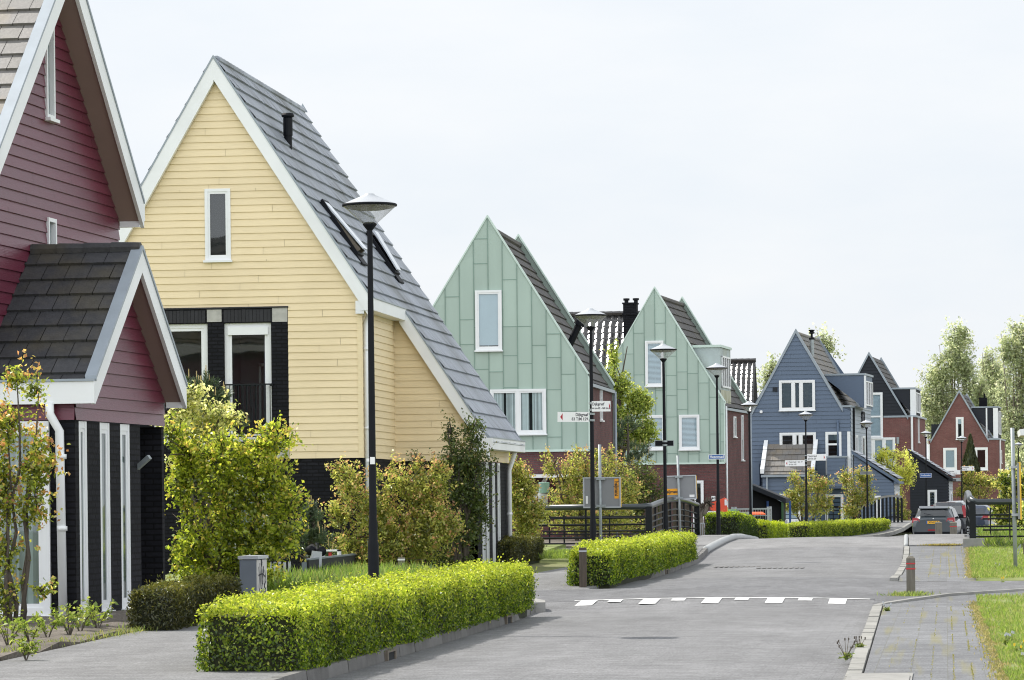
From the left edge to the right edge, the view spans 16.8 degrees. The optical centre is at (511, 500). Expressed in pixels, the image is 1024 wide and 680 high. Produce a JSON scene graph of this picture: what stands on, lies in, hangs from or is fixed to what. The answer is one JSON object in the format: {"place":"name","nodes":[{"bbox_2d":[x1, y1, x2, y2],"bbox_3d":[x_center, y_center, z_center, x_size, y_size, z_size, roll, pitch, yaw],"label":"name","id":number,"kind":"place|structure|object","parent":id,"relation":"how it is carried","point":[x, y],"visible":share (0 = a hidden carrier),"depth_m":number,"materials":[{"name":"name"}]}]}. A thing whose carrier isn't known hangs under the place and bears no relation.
{"place":"outdoors","nodes":[
{"label":"outdoors","id":0,"kind":"place"},
{"bbox_2d":[0,624,290,679],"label":"sidewalk","id":1,"kind":"structure","parent":0,"point":[160,655],"depth_m":30.48,"materials":[{"name":"grey concrete"}]},
{"bbox_2d":[121,569,244,630],"bbox_3d":[-3.809,1.162,40.736,0.790,0.720,5.734,-1,0,3],"label":"hedge","id":2,"kind":"object","parent":1,"relation":"on","point":[168,605],"visible":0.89,"depth_m":38.48,"materials":[{"name":"green plant"}]},
{"bbox_2d":[191,556,538,671],"bbox_3d":[-1.142,1.078,36.482,1.220,0.829,16.350,-1,0,7],"label":"hedge","id":3,"kind":"object","parent":1,"relation":"on","point":[305,627],"visible":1,"depth_m":31.28,"materials":[{"name":"green plant"}]},
{"bbox_2d":[342,193,396,579],"bbox_3d":[-1.574,-0.880,39.005,0.620,5.155,0.620,-1,0,10],"label":"street lamp","id":4,"kind":"object","parent":1,"relation":"on","point":[369,202],"visible":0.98,"depth_m":38.97,"materials":[{"name":"black paint"}]},
{"bbox_2d":[165,545,565,593],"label":"verge","id":5,"kind":"structure","parent":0,"point":[548,547],"depth_m":86.59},
{"bbox_2d":[151,379,247,572],"bbox_3d":[-5.270,-0.245,58.134,1.681,3.734,1.102,-1,0,7],"label":"dogwood bush","id":6,"kind":"object","parent":5,"relation":"on","point":[205,411],"visible":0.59,"depth_m":58.02,"materials":[{"name":"green plant"}]},
{"bbox_2d":[167,365,249,557],"bbox_3d":[-5.322,-0.465,61.171,1.333,3.848,1.108,-1,0,30],"label":"tree","id":7,"kind":"object","parent":5,"relation":"on","point":[217,395],"visible":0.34,"depth_m":61.01,"materials":[{"name":"green plant"}]},
{"bbox_2d":[162,410,313,584],"bbox_3d":[-4.193,0.132,51.853,2.471,2.988,1.464,-1,0,7],"label":"bush","id":8,"kind":"object","parent":5,"relation":"on","point":[254,537],"visible":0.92,"depth_m":51.77,"materials":[{"name":"green plant"}]},
{"bbox_2d":[284,496,341,561],"bbox_3d":[-3.780,0.672,65.023,1.162,1.543,1.034,-1,0,7],"label":"pine sapling","id":9,"kind":"object","parent":5,"relation":"on","point":[315,534],"visible":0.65,"depth_m":64.84,"materials":[{"name":"green plant"}]},
{"bbox_2d":[206,559,444,591],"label":"tall grass","id":10,"kind":"structure","parent":5,"relation":"on","point":[319,575],"depth_m":54.85,"materials":[{"name":"green plant"}]},
{"bbox_2d":[302,553,358,572],"bbox_3d":[-3.177,1.348,62.353,0.118,0.774,9.074,-1,0,3],"label":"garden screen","id":11,"kind":"object","parent":5,"relation":"on","point":[331,560],"visible":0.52,"depth_m":61.52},
{"bbox_2d":[318,450,469,568],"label":"bush","id":12,"kind":"object","parent":5,"relation":"on","point":[408,533],"visible":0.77,"depth_m":66.16,"materials":[{"name":"green plant"}]},
{"bbox_2d":[509,452,552,539],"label":"bush","id":13,"kind":"object","parent":5,"relation":"on","point":[526,521],"visible":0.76,"depth_m":83.44,"materials":[{"name":"green plant"}]},
{"bbox_2d":[88,0,1023,476],"label":"sky","id":14,"kind":"structure","parent":0,"point":[775,168],"materials":[{"name":"white"}]},
{"bbox_2d":[543,539,617,547],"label":"garden ground","id":15,"kind":"structure","parent":0,"point":[561,541],"depth_m":95.10,"materials":[{"name":"concrete"}]},
{"bbox_2d":[512,514,644,542],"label":"canal railing","id":16,"kind":"object","parent":15,"relation":"on","point":[564,534],"visible":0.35,"depth_m":91.94,"materials":[{"name":"paint"}]},
{"bbox_2d":[537,442,651,540],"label":"bush","id":17,"kind":"object","parent":15,"relation":"on","point":[566,497],"visible":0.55,"depth_m":96.39,"materials":[{"name":"green plant"}]},
{"bbox_2d":[599,338,661,538],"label":"young tree","id":18,"kind":"object","parent":15,"relation":"on","point":[637,401],"visible":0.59,"depth_m":121.28,"materials":[{"name":"green plant"}]},
{"bbox_2d":[617,414,653,535],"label":"young tree","id":19,"kind":"object","parent":15,"relation":"on","point":[629,444],"visible":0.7,"depth_m":116.28,"materials":[{"name":"green plant"}]},
{"bbox_2d":[616,453,663,535],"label":"bush","id":20,"kind":"object","parent":15,"relation":"on","point":[650,478],"visible":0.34,"depth_m":101.16,"materials":[{"name":"green plant"}]},
{"bbox_2d":[752,484,790,523],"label":"black carport","id":21,"kind":"object","parent":15,"relation":"on","point":[765,498],"visible":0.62,"depth_m":150.16,"materials":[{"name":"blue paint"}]},
{"bbox_2d":[325,598,873,679],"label":"road","id":22,"kind":"structure","parent":0,"point":[734,639],"depth_m":34.84,"materials":[{"name":"grey asphalt"}]},
{"bbox_2d":[575,597,858,605],"bbox_3d":[2.853,1.377,47.691,4.100,0.074,0.950,-1,0,7],"label":"road marking","id":23,"kind":"object","parent":22,"relation":"on","point":[718,599],"visible":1,"depth_m":47.85,"materials":[{"name":"paint"}]},
{"bbox_2d":[843,605,882,679],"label":"kerb","id":24,"kind":"structure","parent":22,"relation":"on","point":[859,660],"depth_m":34.02,"materials":[{"name":"concrete"}]},
{"bbox_2d":[528,545,705,589],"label":"sidewalk","id":25,"kind":"structure","parent":0,"point":[555,579],"depth_m":56.34,"materials":[{"name":"grey concrete"}]},
{"bbox_2d":[579,547,586,586],"bbox_3d":[1.121,1.123,54.753,0.118,0.770,0.118,-1,0,7],"label":"bollard","id":26,"kind":"object","parent":25,"relation":"on","point":[582,566],"visible":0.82,"depth_m":54.70,"materials":[{"name":"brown wood"}]},
{"bbox_2d":[574,308,606,540],"bbox_3d":[1.477,-0.974,64.011,0.620,5.155,0.620,-1,0,-11],"label":"street lamp","id":27,"kind":"object","parent":25,"relation":"on","point":[590,313],"visible":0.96,"depth_m":63.98,"materials":[{"name":"black paint"}]},
{"bbox_2d":[557,412,594,421],"bbox_3d":[1.186,-1.544,64.019,0.684,0.184,0.136,0,0,7],"label":"direction sign","id":28,"kind":"object","parent":27,"relation":"attached to","point":[572,416],"visible":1,"depth_m":63.96,"materials":[{"name":"metal"}]},
{"bbox_2d":[565,528,698,588],"bbox_3d":[2.541,1.000,66.292,1.057,0.864,23.054,-1,0,6],"label":"hedge","id":29,"kind":"object","parent":25,"relation":"on","point":[612,562],"visible":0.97,"depth_m":58.42,"materials":[{"name":"green plant"}]},
{"bbox_2d":[650,344,676,530],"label":"street lamp","id":30,"kind":"object","parent":25,"relation":"on","point":[663,348],"visible":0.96,"depth_m":78.96,"materials":[{"name":"black paint"}]},
{"bbox_2d":[695,535,726,545],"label":"bridge sidewalk","id":31,"kind":"structure","parent":0,"point":[704,539],"depth_m":92.60,"materials":[{"name":"concrete"}]},
{"bbox_2d":[706,363,727,534],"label":"street lamp","id":32,"kind":"object","parent":31,"relation":"on","point":[716,366],"visible":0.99,"depth_m":97.97,"materials":[{"name":"black paint"}]},
{"bbox_2d":[703,509,759,537],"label":"hedge","id":33,"kind":"object","parent":31,"relation":"on","point":[734,522],"visible":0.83,"depth_m":102.62,"materials":[{"name":"green plant"}]},
{"bbox_2d":[533,577,889,601],"bbox_3d":[1.413,1.464,54.508,8.850,0.209,12.280,-1,0,7],"label":"raised crossing","id":34,"kind":"object","parent":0,"point":[835,587],"visible":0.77,"depth_m":53.15,"materials":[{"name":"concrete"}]},
{"bbox_2d":[527,529,911,572],"bbox_3d":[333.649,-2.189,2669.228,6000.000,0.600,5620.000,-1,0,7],"label":"ground","id":35,"kind":"structure","parent":0,"point":[547,564],"depth_m":80.87,"materials":[{"name":"green plant"}]},
{"bbox_2d":[0,610,136,660],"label":"flower bed","id":36,"kind":"object","parent":35,"relation":"on","point":[120,617],"visible":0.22,"depth_m":36.66,"materials":[{"name":"soil"}]},
{"bbox_2d":[0,616,29,644],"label":"young shrub","id":37,"kind":"object","parent":36,"relation":"on","point":[19,625],"visible":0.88,"depth_m":33.45,"materials":[{"name":"green plant"}]},
{"bbox_2d":[0,349,69,623],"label":"juneberry tree","id":38,"kind":"object","parent":36,"relation":"on","point":[11,418],"visible":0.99,"depth_m":39.57,"materials":[{"name":"green plant"}]},
{"bbox_2d":[48,600,93,634],"bbox_3d":[-4.612,1.247,36.456,0.463,0.393,0.414,-1,0,-30],"label":"young shrub","id":39,"kind":"object","parent":36,"relation":"on","point":[70,628],"visible":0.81,"depth_m":36.45,"materials":[{"name":"green plant"}]},
{"bbox_2d":[1,622,198,652],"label":"verge grass","id":40,"kind":"structure","parent":36,"relation":"on","point":[98,633],"depth_m":35.91,"materials":[{"name":"plant"}]},
{"bbox_2d":[0,0,187,616],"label":"red house","id":41,"kind":"structure","parent":35,"relation":"on","point":[84,320],"depth_m":44.40,"materials":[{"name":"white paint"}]},
{"bbox_2d":[0,421,51,616],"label":"window","id":42,"kind":"structure","parent":41,"relation":"in","point":[40,565],"depth_m":42.65,"materials":[{"name":"white paint"}]},
{"bbox_2d":[44,28,59,123],"bbox_3d":[-6.118,-5.706,45.651,0.220,1.455,0.420,-1,0,10],"label":"window","id":43,"kind":"structure","parent":41,"relation":"in","point":[50,100],"depth_m":45.77,"materials":[{"name":"white paint"}]},
{"bbox_2d":[79,421,88,611],"bbox_3d":[-5.321,0.204,42.880,0.060,2.370,0.360,-1,0,10],"label":"window","id":44,"kind":"structure","parent":41,"relation":"in","point":[83,494],"depth_m":42.95,"materials":[{"name":"white paint"}]},
{"bbox_2d":[100,423,115,611],"bbox_3d":[-5.132,0.224,43.815,0.110,2.415,0.510,-1,0,10],"label":"window","id":45,"kind":"structure","parent":41,"relation":"in","point":[104,427],"depth_m":43.91,"materials":[{"name":"white paint"}]},
{"bbox_2d":[120,424,130,609],"bbox_3d":[-4.985,0.222,44.726,0.110,2.415,0.510,-1,0,10],"label":"window","id":46,"kind":"structure","parent":41,"relation":"in","point":[124,428],"depth_m":44.82,"materials":[{"name":"white paint"}]},
{"bbox_2d":[238,555,267,594],"bbox_3d":[-3.610,1.143,48.484,0.283,0.754,0.760,-1,0,7],"label":"utility cabinet","id":47,"kind":"object","parent":35,"relation":"on","point":[253,571],"visible":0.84,"depth_m":48.13,"materials":[{"name":"grey metal"}]},
{"bbox_2d":[119,55,525,574],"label":"yellow house","id":48,"kind":"structure","parent":35,"relation":"on","point":[251,236],"depth_m":70.39,"materials":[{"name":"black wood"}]},
{"bbox_2d":[154,324,240,441],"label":"window","id":49,"kind":"structure","parent":48,"relation":"in","point":[191,340],"depth_m":72.52,"materials":[{"name":"white paint"}]},
{"bbox_2d":[203,188,232,262],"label":"window","id":50,"kind":"structure","parent":48,"relation":"in","point":[217,201],"depth_m":70.38,"materials":[{"name":"white paint"}]},
{"bbox_2d":[224,323,288,441],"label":"window","id":51,"kind":"structure","parent":48,"relation":"in","point":[255,338],"depth_m":72.49,"materials":[{"name":"white paint"}]},
{"bbox_2d":[264,604,535,679],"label":"kerb","id":52,"kind":"structure","parent":35,"relation":"on","point":[340,667],"depth_m":32.08,"materials":[{"name":"grey concrete"}]},
{"bbox_2d":[406,408,499,568],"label":"tall bush","id":53,"kind":"object","parent":35,"relation":"on","point":[466,464],"visible":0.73,"depth_m":69.06,"materials":[{"name":"green plant"}]},
{"bbox_2d":[497,532,546,564],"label":"hedge","id":54,"kind":"object","parent":35,"relation":"on","point":[516,547],"visible":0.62,"depth_m":78.64,"materials":[{"name":"green plant"}]},
{"bbox_2d":[433,215,617,539],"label":"green house","id":55,"kind":"structure","parent":35,"relation":"on","point":[512,325],"depth_m":105.91,"materials":[{"name":"metal"}]},
{"bbox_2d":[474,290,502,351],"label":"window","id":56,"kind":"structure","parent":55,"relation":"in","point":[488,303],"depth_m":105.93,"materials":[{"name":"white paint"}]},
{"bbox_2d":[490,389,547,435],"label":"window","id":57,"kind":"structure","parent":55,"relation":"in","point":[517,405],"depth_m":105.80,"materials":[{"name":"white paint"}]},
{"bbox_2d":[583,445,621,539],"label":"road sign","id":58,"kind":"object","parent":35,"relation":"on","point":[608,492],"visible":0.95,"depth_m":80.39,"materials":[{"name":"metal"}]},
{"bbox_2d":[569,298,639,366],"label":"terraced house","id":59,"kind":"structure","parent":35,"relation":"on","point":[611,327],"depth_m":153.74,"materials":[{"name":"red brick"}]},
{"bbox_2d":[607,287,752,538],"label":"green house","id":60,"kind":"structure","parent":35,"relation":"on","point":[690,390],"depth_m":141.91,"materials":[{"name":"metal"}]},
{"bbox_2d":[644,340,663,386],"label":"window","id":61,"kind":"structure","parent":60,"relation":"in","point":[653,364],"depth_m":141.96,"materials":[{"name":"white paint"}]},
{"bbox_2d":[678,415,700,450],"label":"window","id":62,"kind":"structure","parent":60,"relation":"in","point":[689,425],"depth_m":141.68,"materials":[{"name":"white paint"}]},
{"bbox_2d":[667,455,696,531],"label":"road sign","id":63,"kind":"object","parent":35,"relation":"on","point":[681,487],"visible":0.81,"depth_m":96.19,"materials":[{"name":"metal"}]},
{"bbox_2d":[703,534,758,552],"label":"bridge kerb","id":64,"kind":"structure","parent":35,"relation":"on","point":[710,547],"depth_m":92.84,"materials":[{"name":"concrete"}]},
{"bbox_2d":[756,351,780,394],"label":"pale tree","id":65,"kind":"object","parent":35,"relation":"on","point":[770,367],"visible":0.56,"depth_m":261.48,"materials":[{"name":"green plant"}]},
{"bbox_2d":[780,464,834,521],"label":"bush","id":66,"kind":"object","parent":35,"relation":"on","point":[796,500],"visible":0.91,"depth_m":157.44,"materials":[{"name":"green plant"}]},
{"bbox_2d":[751,329,872,522],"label":"blue house","id":67,"kind":"structure","parent":35,"relation":"on","point":[809,375],"depth_m":180.93,"materials":[{"name":"grey wood"}]},
{"bbox_2d":[779,380,815,410],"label":"window","id":68,"kind":"structure","parent":67,"relation":"in","point":[794,395],"depth_m":180.90,"materials":[{"name":"white paint"}]},
{"bbox_2d":[779,432,815,444],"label":"window","id":69,"kind":"structure","parent":67,"relation":"in","point":[785,438],"depth_m":180.90,"materials":[{"name":"white paint"}]},
{"bbox_2d":[825,432,841,458],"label":"window","id":70,"kind":"structure","parent":67,"relation":"in","point":[830,437],"depth_m":180.51,"materials":[{"name":"white paint"}]},
{"bbox_2d":[808,321,846,360],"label":"pale tree","id":71,"kind":"object","parent":35,"relation":"on","point":[826,342],"visible":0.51,"depth_m":260.93,"materials":[{"name":"green plant"}]},
{"bbox_2d":[787,517,890,537],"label":"hedge","id":72,"kind":"object","parent":35,"relation":"on","point":[838,528],"visible":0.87,"depth_m":144.12,"materials":[{"name":"green plant"}]},
{"bbox_2d":[871,443,918,497],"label":"lime tree","id":73,"kind":"object","parent":35,"relation":"on","point":[909,469],"visible":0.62,"depth_m":184.73,"materials":[{"name":"green plant"}]},
{"bbox_2d":[908,449,955,520],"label":"black shed","id":74,"kind":"structure","parent":35,"relation":"on","point":[939,485],"depth_m":194.57,"materials":[{"name":"grey wood"}]},
{"bbox_2d":[913,315,998,438],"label":"willow tree","id":75,"kind":"object","parent":35,"relation":"on","point":[960,364],"visible":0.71,"depth_m":331.83,"materials":[{"name":"green plant"}]},
{"bbox_2d":[962,433,980,495],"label":"cypress tree","id":76,"kind":"object","parent":35,"relation":"on","point":[970,458],"visible":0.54,"depth_m":235.67,"materials":[{"name":"green plant"}]},
{"bbox_2d":[953,465,996,498],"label":"bush","id":77,"kind":"object","parent":35,"relation":"on","point":[977,480],"visible":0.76,"depth_m":210.03,"materials":[{"name":"green plant"}]},
{"bbox_2d":[963,538,1018,547],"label":"railing foundation","id":78,"kind":"object","parent":35,"relation":"on","point":[968,542],"visible":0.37,"depth_m":85.46,"materials":[{"name":"concrete"}]},
{"bbox_2d":[963,490,1023,539],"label":"bridge railing","id":79,"kind":"object","parent":78,"relation":"on","point":[970,501],"visible":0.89,"depth_m":85.72,"materials":[{"name":"paint"}]},
{"bbox_2d":[968,346,1017,460],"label":"willow tree","id":80,"kind":"object","parent":35,"relation":"on","point":[994,369],"visible":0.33,"depth_m":341.26,"materials":[{"name":"green plant"}]},
{"bbox_2d":[988,315,1023,475],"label":"willow tree","id":81,"kind":"object","parent":35,"relation":"on","point":[1013,415],"visible":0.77,"depth_m":326.25,"materials":[{"name":"green plant"}]},
{"bbox_2d":[731,358,757,410],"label":"terraced house","id":82,"kind":"structure","parent":0,"point":[743,372],"depth_m":204.12,"materials":[{"name":"black brick"}]},
{"bbox_2d":[756,519,789,538],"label":"hedge","id":83,"kind":"object","parent":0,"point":[773,529],"visible":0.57,"depth_m":119.41,"materials":[{"name":"green plant"}]},
{"bbox_2d":[650,547,903,579],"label":"road","id":84,"kind":"structure","parent":0,"point":[869,562],"depth_m":75.98,"materials":[{"name":"grey asphalt"}]},
{"bbox_2d":[714,537,903,549],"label":"bridge deck","id":85,"kind":"structure","parent":0,"point":[887,542],"depth_m":91.04,"materials":[{"name":"grey asphalt"}]},
{"bbox_2d":[843,521,911,536],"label":"sidewalk","id":86,"kind":"structure","parent":0,"point":[895,525],"depth_m":157.45,"materials":[{"name":"concrete"}]},
{"bbox_2d":[836,464,879,518],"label":"bush","id":87,"kind":"object","parent":86,"relation":"on","point":[855,498],"visible":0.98,"depth_m":158.16,"materials":[{"name":"green plant"}]},
{"bbox_2d":[820,495,902,521],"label":"footbridge railing","id":88,"kind":"object","parent":86,"relation":"on","point":[890,516],"visible":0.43,"depth_m":162.05,"materials":[{"name":"metal"}]},
{"bbox_2d":[852,450,903,520],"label":"blue shed","id":89,"kind":"structure","parent":86,"relation":"on","point":[887,483],"depth_m":171.01,"materials":[{"name":"grey wood"}]},
{"bbox_2d":[858,352,926,520],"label":"dark gabled house","id":90,"kind":"structure","parent":0,"point":[897,418],"depth_m":207.81,"materials":[{"name":"red brick"}]},
{"bbox_2d":[871,392,882,438],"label":"window","id":91,"kind":"structure","parent":90,"relation":"in","point":[876,417],"depth_m":207.86,"materials":[{"name":"white paint"}]},
{"bbox_2d":[871,437,895,466],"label":"window","id":92,"kind":"structure","parent":90,"relation":"in","point":[890,441],"depth_m":207.76,"materials":[{"name":"white paint"}]},
{"bbox_2d":[864,603,1006,679],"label":"sidewalk","id":93,"kind":"structure","parent":0,"point":[893,632],"depth_m":33.80,"materials":[{"name":"tile"}]},
{"bbox_2d":[845,673,912,679],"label":"concrete slab","id":94,"kind":"structure","parent":93,"relation":"on","point":[879,676],"depth_m":27.52,"materials":[{"name":"grey concrete"}]},
{"bbox_2d":[964,600,1018,679],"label":"edge moss","id":95,"kind":"object","parent":93,"relation":"on","point":[998,665],"visible":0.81,"depth_m":33.56,"materials":[{"name":"green plant"}]},
{"bbox_2d":[898,546,975,581],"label":"sidewalk","id":96,"kind":"structure","parent":0,"point":[923,556],"depth_m":71.98,"materials":[{"name":"tile"}]},
{"bbox_2d":[909,534,968,546],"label":"bridge sidewalk","id":97,"kind":"structure","parent":0,"point":[919,539],"depth_m":90.72,"materials":[{"name":"grey concrete"}]},
{"bbox_2d":[873,581,1023,604],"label":"side path","id":98,"kind":"structure","parent":0,"point":[935,587],"depth_m":53.67,"materials":[{"name":"brick"}]},
{"bbox_2d":[906,556,914,592],"bbox_3d":[5.702,1.172,49.618,0.132,0.760,0.132,-1,0,7],"label":"bollard","id":99,"kind":"object","parent":98,"relation":"on","point":[910,573],"visible":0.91,"depth_m":49.56,"materials":[{"name":"grey wood"}]},
{"bbox_2d":[874,588,1023,604],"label":"kerb","id":100,"kind":"structure","parent":98,"relation":"on","point":[948,594],"depth_m":48.20,"materials":[{"name":"concrete"}]},
{"bbox_2d":[893,591,1023,603],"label":"sidewalk","id":101,"kind":"structure","parent":0,"point":[958,599],"depth_m":47.49,"materials":[{"name":"tile"}]},
{"bbox_2d":[928,390,1005,517],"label":"red brick house","id":102,"kind":"structure","parent":0,"point":[964,416],"depth_m":262.05,"materials":[{"name":"brown brick"}]},
{"bbox_2d":[967,545,1023,580],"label":"lawn","id":103,"kind":"structure","parent":0,"point":[1000,579],"depth_m":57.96,"materials":[{"name":"plant"}]},
{"bbox_2d":[976,524,1023,546],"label":"lawn grass","id":104,"kind":"structure","parent":103,"relation":"on","point":[998,541],"depth_m":87.31,"materials":[{"name":"green plant"}]},
{"bbox_2d":[1010,428,1021,567],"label":"sign post","id":105,"kind":"object","parent":103,"relation":"on","point":[1014,513],"visible":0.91,"depth_m":65.40,"materials":[{"name":"metal"}]},
{"bbox_2d":[976,593,1023,679],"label":"lawn grass","id":106,"kind":"structure","parent":0,"point":[1005,622],"depth_m":38.05,"materials":[{"name":"green plant"}]},
{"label":"road","id":107,"kind":"structure","parent":0,"visible":0},
{"bbox_2d":[912,506,963,533],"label":"parked car","id":108,"kind":"object","parent":107,"relation":"on","point":[925,519],"visible":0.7,"depth_m":139.60,"materials":[{"name":"grey paint"}]},
{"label":"railing foundation","id":109,"kind":"object","parent":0,"visible":0},
{"bbox_2d":[536,497,699,544],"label":"bridge railing","id":110,"kind":"object","parent":109,"relation":"on","point":[648,507],"visible":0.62,"depth_m":89.00,"materials":[{"name":"paint"}]},
{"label":"lawn","id":111,"kind":"structure","parent":0,"visible":0},
{"bbox_2d":[987,467,1023,527],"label":"ivy shrub","id":112,"kind":"object","parent":111,"relation":"on","point":[1003,483],"visible":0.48,"depth_m":107.82,"materials":[{"name":"green plant"}]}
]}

